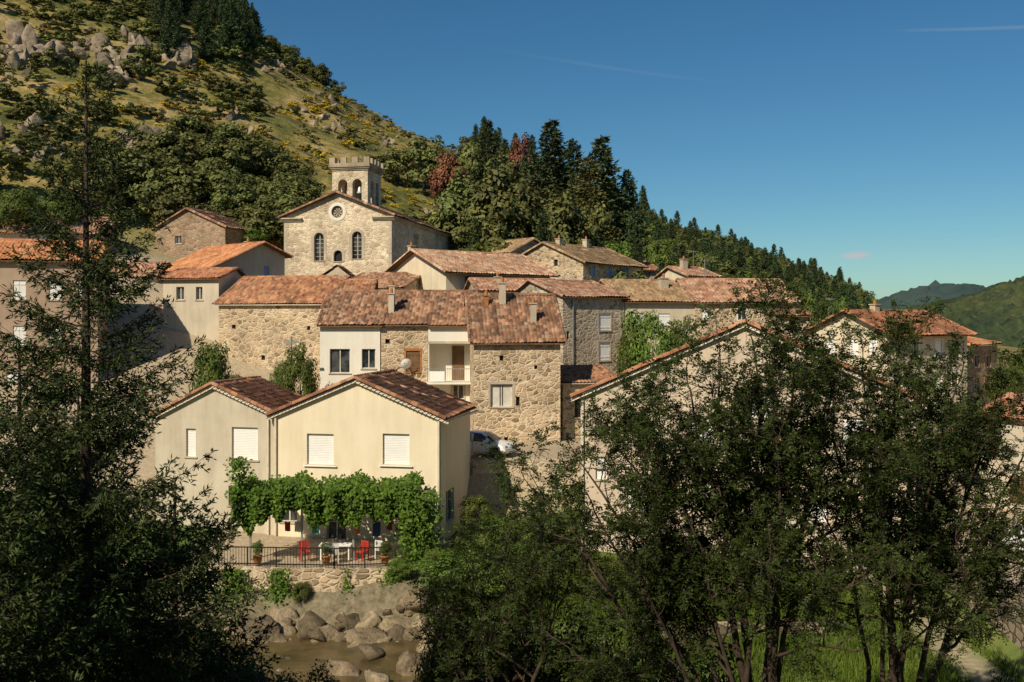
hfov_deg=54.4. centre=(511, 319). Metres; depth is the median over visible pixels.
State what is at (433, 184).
russet tree
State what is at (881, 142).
sky
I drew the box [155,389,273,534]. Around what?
walls
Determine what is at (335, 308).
tile roof
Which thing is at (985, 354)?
surround
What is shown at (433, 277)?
walls
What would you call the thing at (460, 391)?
glass
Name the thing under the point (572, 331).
downpipe
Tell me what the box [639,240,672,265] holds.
broadleaf tree
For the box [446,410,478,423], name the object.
gutter
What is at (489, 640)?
ash sapling
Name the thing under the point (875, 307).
chimney
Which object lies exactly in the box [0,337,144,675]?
spruce tree
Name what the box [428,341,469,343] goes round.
lintel
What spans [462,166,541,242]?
oak tree
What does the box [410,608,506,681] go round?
riverside shrub
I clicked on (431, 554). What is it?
riverside bush
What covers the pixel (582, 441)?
downpipe
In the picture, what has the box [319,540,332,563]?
potted plant
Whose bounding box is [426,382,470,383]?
balcony slab
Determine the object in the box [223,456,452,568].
pergola
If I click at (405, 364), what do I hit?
satellite dish
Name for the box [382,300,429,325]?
roof deck
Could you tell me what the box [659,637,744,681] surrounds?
riverside shrub
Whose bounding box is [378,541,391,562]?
potted plant
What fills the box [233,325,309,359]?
opening
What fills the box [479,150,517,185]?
oak tree
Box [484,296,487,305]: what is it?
chimney
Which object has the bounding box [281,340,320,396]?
garden tree
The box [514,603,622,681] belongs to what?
riverside shrub
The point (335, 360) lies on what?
glass
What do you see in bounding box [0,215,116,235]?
tile roof
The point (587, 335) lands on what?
walls
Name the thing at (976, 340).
tile roof
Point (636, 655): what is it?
riverside shrub
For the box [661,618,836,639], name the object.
garden wall
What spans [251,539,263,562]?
potted plant
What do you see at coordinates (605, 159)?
fir tree
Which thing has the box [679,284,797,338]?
walls
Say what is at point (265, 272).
shutter
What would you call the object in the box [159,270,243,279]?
roof deck
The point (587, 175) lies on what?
fir tree
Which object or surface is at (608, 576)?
riverside bush
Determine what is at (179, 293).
glass
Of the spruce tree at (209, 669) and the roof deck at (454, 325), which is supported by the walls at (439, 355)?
the roof deck at (454, 325)
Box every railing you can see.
[218,546,400,568]
[425,368,469,381]
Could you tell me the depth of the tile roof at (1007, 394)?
56.71 m
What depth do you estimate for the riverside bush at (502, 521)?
53.36 m
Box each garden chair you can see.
[299,540,309,561]
[329,543,338,562]
[356,540,368,561]
[375,540,382,558]
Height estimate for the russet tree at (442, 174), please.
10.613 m
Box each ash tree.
[479,269,939,681]
[733,287,1023,681]
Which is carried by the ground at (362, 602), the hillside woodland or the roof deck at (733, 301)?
the hillside woodland
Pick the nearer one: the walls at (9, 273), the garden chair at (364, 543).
the garden chair at (364, 543)
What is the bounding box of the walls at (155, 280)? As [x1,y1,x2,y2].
[137,275,161,282]
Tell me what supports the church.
on the ground at (362, 602)
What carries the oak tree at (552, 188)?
on the ground at (362, 602)
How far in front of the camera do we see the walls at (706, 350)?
49.26 m
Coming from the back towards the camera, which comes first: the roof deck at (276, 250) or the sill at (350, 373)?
the roof deck at (276, 250)
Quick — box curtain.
[491,385,511,405]
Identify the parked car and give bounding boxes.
[470,430,515,457]
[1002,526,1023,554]
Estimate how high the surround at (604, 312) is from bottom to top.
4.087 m
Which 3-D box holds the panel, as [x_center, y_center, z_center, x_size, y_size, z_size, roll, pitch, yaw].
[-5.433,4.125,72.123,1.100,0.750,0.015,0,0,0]
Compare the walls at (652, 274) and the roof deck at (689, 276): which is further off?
the walls at (652, 274)
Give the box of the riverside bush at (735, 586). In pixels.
[692,565,760,599]
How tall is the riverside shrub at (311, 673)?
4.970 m
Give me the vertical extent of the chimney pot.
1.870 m
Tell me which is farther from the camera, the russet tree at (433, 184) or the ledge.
the russet tree at (433, 184)
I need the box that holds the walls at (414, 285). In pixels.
[395,279,418,289]
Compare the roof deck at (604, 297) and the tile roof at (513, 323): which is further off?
the roof deck at (604, 297)
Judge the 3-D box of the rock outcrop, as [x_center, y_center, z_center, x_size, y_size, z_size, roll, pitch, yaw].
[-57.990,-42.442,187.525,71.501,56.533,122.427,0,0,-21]
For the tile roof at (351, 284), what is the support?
on the roof deck
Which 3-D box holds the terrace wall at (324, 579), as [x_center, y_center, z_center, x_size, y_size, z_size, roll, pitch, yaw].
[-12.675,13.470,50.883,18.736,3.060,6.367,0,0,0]
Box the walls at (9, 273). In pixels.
[0,254,109,384]
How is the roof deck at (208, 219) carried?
on the walls at (195, 232)
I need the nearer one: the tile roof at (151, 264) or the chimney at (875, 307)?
the chimney at (875, 307)
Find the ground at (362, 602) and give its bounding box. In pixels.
[0,0,1023,681]
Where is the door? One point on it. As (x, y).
(457, 358)
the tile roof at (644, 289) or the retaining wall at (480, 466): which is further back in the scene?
the tile roof at (644, 289)
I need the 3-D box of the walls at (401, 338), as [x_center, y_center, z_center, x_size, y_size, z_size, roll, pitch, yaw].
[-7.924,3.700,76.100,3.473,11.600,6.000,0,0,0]
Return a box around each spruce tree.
[0,49,270,681]
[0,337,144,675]
[0,460,112,681]
[2,384,213,681]
[103,472,290,681]
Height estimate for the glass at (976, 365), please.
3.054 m
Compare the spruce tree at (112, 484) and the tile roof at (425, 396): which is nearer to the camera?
the spruce tree at (112, 484)
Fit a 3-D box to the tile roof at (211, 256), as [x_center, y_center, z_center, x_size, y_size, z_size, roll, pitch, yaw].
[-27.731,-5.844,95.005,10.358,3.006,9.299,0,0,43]
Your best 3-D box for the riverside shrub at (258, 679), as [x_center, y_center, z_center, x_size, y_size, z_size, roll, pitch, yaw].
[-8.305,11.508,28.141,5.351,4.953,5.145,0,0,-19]
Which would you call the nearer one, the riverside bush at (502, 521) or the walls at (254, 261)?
the riverside bush at (502, 521)
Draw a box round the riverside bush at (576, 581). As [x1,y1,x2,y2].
[527,546,592,602]
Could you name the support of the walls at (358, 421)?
on the ground at (362, 602)
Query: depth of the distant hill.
702.03 m
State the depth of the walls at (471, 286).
86.97 m
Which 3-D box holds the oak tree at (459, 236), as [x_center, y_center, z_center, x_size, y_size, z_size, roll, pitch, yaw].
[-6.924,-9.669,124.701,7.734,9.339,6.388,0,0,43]
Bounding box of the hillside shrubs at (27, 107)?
[0,0,466,250]
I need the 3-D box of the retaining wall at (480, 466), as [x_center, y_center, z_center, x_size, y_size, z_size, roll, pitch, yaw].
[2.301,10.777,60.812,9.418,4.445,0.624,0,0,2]
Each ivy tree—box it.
[613,307,678,367]
[616,321,650,370]
[668,314,693,347]
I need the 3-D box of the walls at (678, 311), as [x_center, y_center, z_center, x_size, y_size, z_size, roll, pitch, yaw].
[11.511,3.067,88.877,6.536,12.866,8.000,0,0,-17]
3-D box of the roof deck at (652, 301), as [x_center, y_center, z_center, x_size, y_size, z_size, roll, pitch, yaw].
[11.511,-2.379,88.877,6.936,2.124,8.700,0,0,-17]
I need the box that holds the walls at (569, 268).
[525,244,642,281]
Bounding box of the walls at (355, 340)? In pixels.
[320,327,379,388]
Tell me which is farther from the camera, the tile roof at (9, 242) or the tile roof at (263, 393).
the tile roof at (9, 242)
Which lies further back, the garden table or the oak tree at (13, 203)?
the oak tree at (13, 203)
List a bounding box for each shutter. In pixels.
[7,281,81,383]
[188,427,257,459]
[241,266,267,275]
[308,434,408,463]
[407,351,419,370]
[597,395,862,521]
[599,314,609,360]
[631,313,669,343]
[827,339,940,404]
[996,435,1023,503]
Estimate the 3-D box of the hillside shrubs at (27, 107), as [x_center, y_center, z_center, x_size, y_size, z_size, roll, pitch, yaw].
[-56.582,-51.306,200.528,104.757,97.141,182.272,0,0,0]
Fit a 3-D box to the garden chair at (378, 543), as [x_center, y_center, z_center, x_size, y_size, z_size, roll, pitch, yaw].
[-6.596,11.600,50.306,0.500,0.960,0.465,0,0,31]
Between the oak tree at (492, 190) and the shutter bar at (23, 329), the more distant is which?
the oak tree at (492, 190)
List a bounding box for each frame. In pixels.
[177,287,201,299]
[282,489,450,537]
[330,349,374,372]
[453,385,463,398]
[490,384,511,406]
[973,355,988,389]
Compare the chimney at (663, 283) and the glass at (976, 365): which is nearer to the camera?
the glass at (976, 365)
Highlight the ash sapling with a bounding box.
[399,437,636,681]
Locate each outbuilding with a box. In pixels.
[560,364,613,438]
[766,308,814,344]
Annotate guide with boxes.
[187,428,233,457]
[308,434,383,463]
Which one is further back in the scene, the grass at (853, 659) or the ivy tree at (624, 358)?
the ivy tree at (624, 358)
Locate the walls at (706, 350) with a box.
[581,324,915,573]
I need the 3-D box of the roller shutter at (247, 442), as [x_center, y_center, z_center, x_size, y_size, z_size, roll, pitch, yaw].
[-16.533,7.042,56.972,4.470,1.843,0.050,0,0,13]
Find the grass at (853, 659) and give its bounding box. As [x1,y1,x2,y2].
[426,553,1023,681]
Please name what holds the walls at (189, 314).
on the ground at (362, 602)
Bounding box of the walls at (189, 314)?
[163,271,241,341]
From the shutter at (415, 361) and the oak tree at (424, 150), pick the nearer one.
the shutter at (415, 361)
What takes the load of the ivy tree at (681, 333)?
on the ground at (362, 602)
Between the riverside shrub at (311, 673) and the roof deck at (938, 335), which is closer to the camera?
the riverside shrub at (311, 673)
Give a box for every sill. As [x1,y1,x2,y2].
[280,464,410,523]
[303,465,411,466]
[328,369,376,373]
[594,417,847,523]
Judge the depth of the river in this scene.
42.84 m
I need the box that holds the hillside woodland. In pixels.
[0,0,880,320]
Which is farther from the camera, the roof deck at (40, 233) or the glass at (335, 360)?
the roof deck at (40, 233)
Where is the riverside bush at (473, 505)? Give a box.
[457,495,494,531]
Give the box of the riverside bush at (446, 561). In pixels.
[408,540,508,596]
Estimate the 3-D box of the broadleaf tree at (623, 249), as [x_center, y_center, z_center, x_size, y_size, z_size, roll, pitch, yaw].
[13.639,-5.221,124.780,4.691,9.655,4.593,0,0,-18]
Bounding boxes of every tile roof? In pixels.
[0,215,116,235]
[0,238,110,260]
[111,261,171,276]
[147,376,301,420]
[150,207,248,229]
[158,267,246,278]
[163,241,293,271]
[212,275,351,304]
[265,369,476,421]
[315,290,388,325]
[320,278,377,307]
[352,272,420,288]
[379,290,433,324]
[383,248,560,275]
[427,290,477,324]
[463,277,554,290]
[464,293,566,343]
[486,237,539,252]
[515,278,629,297]
[522,241,648,267]
[570,318,918,399]
[598,278,700,301]
[638,260,657,269]
[652,265,722,278]
[675,278,799,302]
[804,309,977,335]
[967,336,1001,345]
[981,392,1023,418]
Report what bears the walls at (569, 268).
on the ground at (362, 602)
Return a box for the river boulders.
[181,587,587,681]
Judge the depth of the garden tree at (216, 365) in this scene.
65.20 m
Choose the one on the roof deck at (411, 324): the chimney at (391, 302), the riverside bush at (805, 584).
the chimney at (391, 302)
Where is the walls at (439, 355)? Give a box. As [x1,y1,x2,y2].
[428,327,469,401]
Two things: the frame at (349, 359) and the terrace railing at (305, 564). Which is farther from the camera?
the frame at (349, 359)
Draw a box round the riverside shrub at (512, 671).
[465,587,564,681]
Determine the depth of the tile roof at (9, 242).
75.90 m
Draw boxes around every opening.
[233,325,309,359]
[500,355,536,440]
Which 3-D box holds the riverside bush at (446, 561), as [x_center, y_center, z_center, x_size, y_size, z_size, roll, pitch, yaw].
[-2.260,11.999,47.053,5.383,2.850,4.655,0,0,-13]
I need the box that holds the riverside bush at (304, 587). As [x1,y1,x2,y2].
[290,581,310,605]
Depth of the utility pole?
70.95 m
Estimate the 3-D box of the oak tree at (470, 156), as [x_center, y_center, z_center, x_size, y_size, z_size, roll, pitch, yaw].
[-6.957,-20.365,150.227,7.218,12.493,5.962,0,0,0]
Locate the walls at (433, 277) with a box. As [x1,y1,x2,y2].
[392,253,549,289]
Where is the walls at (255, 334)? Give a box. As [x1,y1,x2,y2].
[219,305,322,382]
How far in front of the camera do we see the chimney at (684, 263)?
115.15 m
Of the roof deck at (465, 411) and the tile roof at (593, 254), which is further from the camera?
the tile roof at (593, 254)
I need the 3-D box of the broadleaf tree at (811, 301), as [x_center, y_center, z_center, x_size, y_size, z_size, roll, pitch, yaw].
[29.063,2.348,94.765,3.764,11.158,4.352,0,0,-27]
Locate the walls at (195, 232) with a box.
[155,210,283,258]
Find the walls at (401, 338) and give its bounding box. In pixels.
[380,326,427,381]
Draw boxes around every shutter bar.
[7,284,60,377]
[407,354,418,367]
[599,316,609,357]
[634,315,668,323]
[830,342,940,385]
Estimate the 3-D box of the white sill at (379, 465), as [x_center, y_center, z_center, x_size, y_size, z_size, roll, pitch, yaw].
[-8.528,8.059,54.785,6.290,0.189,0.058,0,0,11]
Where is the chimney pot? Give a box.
[484,277,534,302]
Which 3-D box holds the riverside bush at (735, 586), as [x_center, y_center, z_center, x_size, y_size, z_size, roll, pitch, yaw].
[9.752,12.006,45.115,3.780,1.998,3.268,0,0,11]
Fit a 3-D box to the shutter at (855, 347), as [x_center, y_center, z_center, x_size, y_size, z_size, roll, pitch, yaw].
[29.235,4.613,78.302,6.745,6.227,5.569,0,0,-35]
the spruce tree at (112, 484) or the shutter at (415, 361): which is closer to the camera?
the spruce tree at (112, 484)
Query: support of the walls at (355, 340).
on the ground at (362, 602)
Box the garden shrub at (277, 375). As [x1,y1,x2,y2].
[268,359,295,390]
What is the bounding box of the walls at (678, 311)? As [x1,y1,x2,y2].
[602,283,694,355]
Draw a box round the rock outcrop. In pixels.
[0,19,437,213]
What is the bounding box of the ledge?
[580,466,856,476]
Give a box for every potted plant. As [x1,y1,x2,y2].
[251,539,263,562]
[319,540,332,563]
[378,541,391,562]
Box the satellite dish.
[400,359,410,373]
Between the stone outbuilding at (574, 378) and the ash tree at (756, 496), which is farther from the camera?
the stone outbuilding at (574, 378)
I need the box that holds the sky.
[248,0,1023,299]
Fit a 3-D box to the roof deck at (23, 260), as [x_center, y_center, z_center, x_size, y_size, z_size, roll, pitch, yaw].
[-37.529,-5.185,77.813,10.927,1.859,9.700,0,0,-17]
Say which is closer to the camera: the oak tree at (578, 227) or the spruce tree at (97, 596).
the spruce tree at (97, 596)
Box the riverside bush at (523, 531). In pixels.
[508,515,568,546]
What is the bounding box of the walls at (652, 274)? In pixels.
[643,271,657,278]
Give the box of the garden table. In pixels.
[318,542,351,559]
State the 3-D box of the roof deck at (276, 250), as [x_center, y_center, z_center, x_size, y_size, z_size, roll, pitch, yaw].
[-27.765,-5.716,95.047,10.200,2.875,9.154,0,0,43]
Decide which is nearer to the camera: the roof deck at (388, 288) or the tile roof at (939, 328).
the tile roof at (939, 328)
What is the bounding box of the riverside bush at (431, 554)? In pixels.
[414,547,456,571]
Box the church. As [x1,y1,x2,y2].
[278,156,452,277]
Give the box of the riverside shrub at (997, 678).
[989,655,1020,681]
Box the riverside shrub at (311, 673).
[279,659,339,681]
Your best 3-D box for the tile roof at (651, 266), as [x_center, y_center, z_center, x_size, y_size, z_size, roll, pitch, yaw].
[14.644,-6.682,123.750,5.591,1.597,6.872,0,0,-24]
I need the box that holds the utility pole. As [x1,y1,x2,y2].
[283,336,298,383]
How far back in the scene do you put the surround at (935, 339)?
77.53 m
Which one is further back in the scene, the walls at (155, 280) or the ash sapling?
the walls at (155, 280)
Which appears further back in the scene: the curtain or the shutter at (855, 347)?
the shutter at (855, 347)
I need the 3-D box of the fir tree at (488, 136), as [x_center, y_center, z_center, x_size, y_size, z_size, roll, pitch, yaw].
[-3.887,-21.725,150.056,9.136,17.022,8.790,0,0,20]
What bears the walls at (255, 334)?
on the ground at (362, 602)
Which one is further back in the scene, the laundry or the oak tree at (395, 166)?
the oak tree at (395, 166)
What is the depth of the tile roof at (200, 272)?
84.92 m
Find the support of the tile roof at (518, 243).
on the roof deck
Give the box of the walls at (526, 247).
[511,240,537,253]
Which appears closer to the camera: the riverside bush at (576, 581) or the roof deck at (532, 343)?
the riverside bush at (576, 581)
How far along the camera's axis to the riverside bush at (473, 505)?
55.59 m
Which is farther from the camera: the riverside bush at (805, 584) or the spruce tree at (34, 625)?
the riverside bush at (805, 584)
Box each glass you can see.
[178,288,201,298]
[331,350,374,371]
[454,386,462,397]
[491,385,502,405]
[738,308,744,318]
[973,356,987,388]
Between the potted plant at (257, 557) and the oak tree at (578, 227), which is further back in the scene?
the oak tree at (578, 227)
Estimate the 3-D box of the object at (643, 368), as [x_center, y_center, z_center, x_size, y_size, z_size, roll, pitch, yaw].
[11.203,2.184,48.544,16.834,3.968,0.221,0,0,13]
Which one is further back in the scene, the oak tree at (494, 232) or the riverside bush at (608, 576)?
the oak tree at (494, 232)
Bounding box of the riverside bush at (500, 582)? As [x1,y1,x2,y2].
[464,546,540,595]
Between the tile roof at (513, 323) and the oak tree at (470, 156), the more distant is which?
the oak tree at (470, 156)
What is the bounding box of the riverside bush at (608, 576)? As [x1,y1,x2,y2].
[564,557,630,593]
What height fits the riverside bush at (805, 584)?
1.973 m
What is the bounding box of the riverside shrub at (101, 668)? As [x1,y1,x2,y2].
[53,612,183,681]
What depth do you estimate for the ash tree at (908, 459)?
22.40 m
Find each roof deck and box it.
[0,220,115,237]
[0,241,112,268]
[151,209,275,234]
[156,385,263,414]
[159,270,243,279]
[161,243,292,273]
[213,277,321,305]
[266,379,476,419]
[316,296,382,326]
[378,283,411,289]
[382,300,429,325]
[386,251,558,276]
[427,324,466,326]
[465,282,519,292]
[470,295,564,344]
[516,281,628,298]
[524,243,647,268]
[571,322,909,397]
[600,282,693,302]
[655,268,721,278]
[677,280,798,303]
[806,312,976,336]
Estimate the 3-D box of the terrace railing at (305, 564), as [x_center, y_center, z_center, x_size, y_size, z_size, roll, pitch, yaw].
[-9.860,11.550,48.350,8.940,1.000,0.460,0,0,0]
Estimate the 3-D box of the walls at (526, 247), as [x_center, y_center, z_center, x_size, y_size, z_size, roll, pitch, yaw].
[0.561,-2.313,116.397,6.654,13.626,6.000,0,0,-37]
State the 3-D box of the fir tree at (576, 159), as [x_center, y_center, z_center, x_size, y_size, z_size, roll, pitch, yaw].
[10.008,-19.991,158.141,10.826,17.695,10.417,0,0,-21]
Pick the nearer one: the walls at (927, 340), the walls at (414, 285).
the walls at (927, 340)
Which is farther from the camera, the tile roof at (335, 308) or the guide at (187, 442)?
the tile roof at (335, 308)
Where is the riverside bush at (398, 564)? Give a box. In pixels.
[386,557,419,578]
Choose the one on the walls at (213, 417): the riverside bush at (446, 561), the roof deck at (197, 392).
the roof deck at (197, 392)
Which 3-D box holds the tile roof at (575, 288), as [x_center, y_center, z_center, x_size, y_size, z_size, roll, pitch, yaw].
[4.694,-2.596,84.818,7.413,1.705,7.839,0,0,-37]
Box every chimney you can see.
[388,294,394,312]
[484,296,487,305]
[658,279,668,288]
[680,259,687,268]
[870,305,879,311]
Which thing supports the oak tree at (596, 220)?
on the ground at (362, 602)
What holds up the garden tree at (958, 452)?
on the ground at (362, 602)
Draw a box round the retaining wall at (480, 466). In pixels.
[473,459,580,475]
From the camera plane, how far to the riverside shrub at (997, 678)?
25.97 m
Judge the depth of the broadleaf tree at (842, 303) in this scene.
95.61 m
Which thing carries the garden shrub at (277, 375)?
on the ground at (362, 602)
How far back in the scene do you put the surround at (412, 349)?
73.08 m
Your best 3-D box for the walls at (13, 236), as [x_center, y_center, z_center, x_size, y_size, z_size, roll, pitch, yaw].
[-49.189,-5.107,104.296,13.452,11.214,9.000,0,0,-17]
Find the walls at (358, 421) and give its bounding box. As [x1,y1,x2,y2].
[274,383,469,544]
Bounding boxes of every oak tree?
[0,187,44,229]
[35,194,90,226]
[238,223,272,244]
[370,155,393,162]
[382,148,429,187]
[400,134,448,195]
[427,175,502,244]
[431,206,471,249]
[444,143,485,197]
[458,213,527,250]
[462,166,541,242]
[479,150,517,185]
[504,184,570,241]
[522,189,589,244]
[562,202,618,247]
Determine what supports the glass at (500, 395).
attached to the frame at (501, 395)
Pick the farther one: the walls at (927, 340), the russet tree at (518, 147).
the russet tree at (518, 147)
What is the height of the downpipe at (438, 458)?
8.000 m
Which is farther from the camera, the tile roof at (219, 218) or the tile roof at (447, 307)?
the tile roof at (219, 218)
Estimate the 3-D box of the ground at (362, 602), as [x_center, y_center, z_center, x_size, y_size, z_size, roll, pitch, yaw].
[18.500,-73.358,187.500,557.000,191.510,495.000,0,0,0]
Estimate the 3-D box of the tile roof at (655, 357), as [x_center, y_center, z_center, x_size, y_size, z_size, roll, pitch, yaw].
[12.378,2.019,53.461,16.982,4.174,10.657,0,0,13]
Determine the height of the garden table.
0.740 m
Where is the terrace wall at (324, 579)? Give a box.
[123,540,450,591]
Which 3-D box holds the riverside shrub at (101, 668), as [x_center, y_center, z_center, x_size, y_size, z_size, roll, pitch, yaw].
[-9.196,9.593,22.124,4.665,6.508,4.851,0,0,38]
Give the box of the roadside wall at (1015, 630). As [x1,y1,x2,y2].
[928,554,1023,650]
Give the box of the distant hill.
[901,276,1023,348]
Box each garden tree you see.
[188,340,233,392]
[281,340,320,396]
[950,428,973,486]
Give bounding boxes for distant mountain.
[877,280,994,308]
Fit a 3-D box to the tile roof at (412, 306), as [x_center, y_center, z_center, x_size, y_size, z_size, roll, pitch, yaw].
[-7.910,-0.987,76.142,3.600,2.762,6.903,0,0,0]
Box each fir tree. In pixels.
[467,119,514,202]
[523,119,585,207]
[526,152,545,196]
[554,138,591,201]
[570,134,644,246]
[572,153,621,241]
[614,169,649,242]
[666,225,677,239]
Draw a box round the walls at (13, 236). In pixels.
[0,227,113,248]
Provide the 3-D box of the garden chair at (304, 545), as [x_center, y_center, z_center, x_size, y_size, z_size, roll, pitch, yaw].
[-10.397,11.600,49.893,0.500,0.960,0.465,0,0,-23]
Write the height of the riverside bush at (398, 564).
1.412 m
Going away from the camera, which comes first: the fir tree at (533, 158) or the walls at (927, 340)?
the walls at (927, 340)
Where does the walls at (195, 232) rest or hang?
on the ground at (362, 602)
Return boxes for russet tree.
[428,151,466,191]
[428,167,447,201]
[505,132,529,174]
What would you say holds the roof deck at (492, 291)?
on the walls at (471, 286)
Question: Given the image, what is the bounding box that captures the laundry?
[282,521,398,536]
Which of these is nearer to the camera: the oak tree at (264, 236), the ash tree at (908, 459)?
the ash tree at (908, 459)
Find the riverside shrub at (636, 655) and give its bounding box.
[594,612,678,681]
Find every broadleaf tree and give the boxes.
[606,240,636,258]
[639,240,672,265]
[661,258,692,266]
[798,287,833,325]
[829,295,846,314]
[986,367,1023,402]
[1006,353,1023,391]
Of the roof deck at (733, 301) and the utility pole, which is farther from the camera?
the roof deck at (733, 301)
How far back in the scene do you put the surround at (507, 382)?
68.18 m
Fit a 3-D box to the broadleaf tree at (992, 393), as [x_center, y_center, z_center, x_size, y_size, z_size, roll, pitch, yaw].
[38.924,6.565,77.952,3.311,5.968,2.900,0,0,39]
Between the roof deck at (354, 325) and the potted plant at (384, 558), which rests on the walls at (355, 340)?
the roof deck at (354, 325)
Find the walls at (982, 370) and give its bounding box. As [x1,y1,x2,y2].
[967,345,996,409]
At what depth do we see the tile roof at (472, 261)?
93.08 m
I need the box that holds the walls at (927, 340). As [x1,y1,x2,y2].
[809,314,966,429]
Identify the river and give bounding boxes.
[139,625,532,681]
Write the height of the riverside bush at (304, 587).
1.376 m
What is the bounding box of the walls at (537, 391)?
[470,344,559,441]
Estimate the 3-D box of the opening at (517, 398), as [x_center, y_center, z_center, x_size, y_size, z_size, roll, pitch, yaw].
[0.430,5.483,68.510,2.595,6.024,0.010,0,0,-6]
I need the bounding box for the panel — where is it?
[429,371,444,381]
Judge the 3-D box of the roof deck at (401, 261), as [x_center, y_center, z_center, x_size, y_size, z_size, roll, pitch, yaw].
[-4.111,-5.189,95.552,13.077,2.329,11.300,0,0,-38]
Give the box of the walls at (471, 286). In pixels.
[468,283,478,292]
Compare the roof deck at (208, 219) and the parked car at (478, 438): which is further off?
the roof deck at (208, 219)
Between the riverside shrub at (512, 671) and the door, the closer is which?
the riverside shrub at (512, 671)
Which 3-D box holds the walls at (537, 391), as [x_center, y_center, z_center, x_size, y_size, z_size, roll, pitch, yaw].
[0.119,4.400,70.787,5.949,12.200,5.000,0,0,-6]
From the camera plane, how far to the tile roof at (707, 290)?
88.78 m
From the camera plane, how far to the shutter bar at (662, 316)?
85.20 m
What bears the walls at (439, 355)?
on the ground at (362, 602)
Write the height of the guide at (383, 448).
1.799 m
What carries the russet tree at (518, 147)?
on the ground at (362, 602)
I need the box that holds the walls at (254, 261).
[216,245,284,275]
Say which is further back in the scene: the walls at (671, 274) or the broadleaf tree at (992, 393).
the walls at (671, 274)
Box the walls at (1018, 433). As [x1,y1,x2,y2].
[980,421,1023,510]
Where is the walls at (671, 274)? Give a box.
[658,269,695,280]
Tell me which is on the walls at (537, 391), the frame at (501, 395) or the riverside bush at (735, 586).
the frame at (501, 395)
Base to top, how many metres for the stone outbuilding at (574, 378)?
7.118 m
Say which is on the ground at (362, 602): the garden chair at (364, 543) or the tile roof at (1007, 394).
the garden chair at (364, 543)
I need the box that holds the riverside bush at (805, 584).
[768,564,817,598]
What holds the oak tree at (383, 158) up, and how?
on the ground at (362, 602)
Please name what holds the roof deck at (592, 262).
on the walls at (569, 268)
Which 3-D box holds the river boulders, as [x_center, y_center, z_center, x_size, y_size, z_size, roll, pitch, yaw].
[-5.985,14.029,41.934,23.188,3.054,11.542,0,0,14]
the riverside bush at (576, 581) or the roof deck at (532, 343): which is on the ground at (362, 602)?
the riverside bush at (576, 581)
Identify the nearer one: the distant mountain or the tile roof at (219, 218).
the tile roof at (219, 218)
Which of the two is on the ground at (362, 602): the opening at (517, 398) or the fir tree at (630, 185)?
the fir tree at (630, 185)
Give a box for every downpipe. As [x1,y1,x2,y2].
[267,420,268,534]
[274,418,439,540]
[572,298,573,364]
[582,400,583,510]
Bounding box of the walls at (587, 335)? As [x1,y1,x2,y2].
[519,282,623,373]
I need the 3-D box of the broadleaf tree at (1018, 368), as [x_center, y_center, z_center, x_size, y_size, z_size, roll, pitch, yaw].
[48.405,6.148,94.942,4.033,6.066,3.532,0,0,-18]
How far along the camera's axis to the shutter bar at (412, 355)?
73.14 m
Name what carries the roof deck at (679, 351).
on the walls at (706, 350)
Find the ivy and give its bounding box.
[196,568,414,611]
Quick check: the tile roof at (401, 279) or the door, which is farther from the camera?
the tile roof at (401, 279)
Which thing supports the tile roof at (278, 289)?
on the roof deck at (240, 304)
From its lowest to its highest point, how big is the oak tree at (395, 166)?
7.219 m
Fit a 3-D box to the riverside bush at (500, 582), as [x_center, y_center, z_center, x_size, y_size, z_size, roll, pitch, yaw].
[-0.179,12.015,45.740,4.252,3.075,4.917,0,0,-11]
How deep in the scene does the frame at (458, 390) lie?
73.14 m
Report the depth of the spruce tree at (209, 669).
21.50 m
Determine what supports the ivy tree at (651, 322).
on the ground at (362, 602)
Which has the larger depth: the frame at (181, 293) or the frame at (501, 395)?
the frame at (181, 293)
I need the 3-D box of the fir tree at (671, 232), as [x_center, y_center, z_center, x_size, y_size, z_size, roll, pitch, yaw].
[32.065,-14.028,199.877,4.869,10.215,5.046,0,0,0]
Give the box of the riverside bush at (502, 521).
[478,514,519,541]
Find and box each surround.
[404,348,421,371]
[450,384,465,398]
[488,381,514,406]
[597,311,611,360]
[895,338,959,417]
[972,353,991,389]
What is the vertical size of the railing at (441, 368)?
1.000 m
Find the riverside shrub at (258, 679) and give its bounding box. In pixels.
[182,638,297,681]
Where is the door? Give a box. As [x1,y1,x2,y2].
[452,346,463,379]

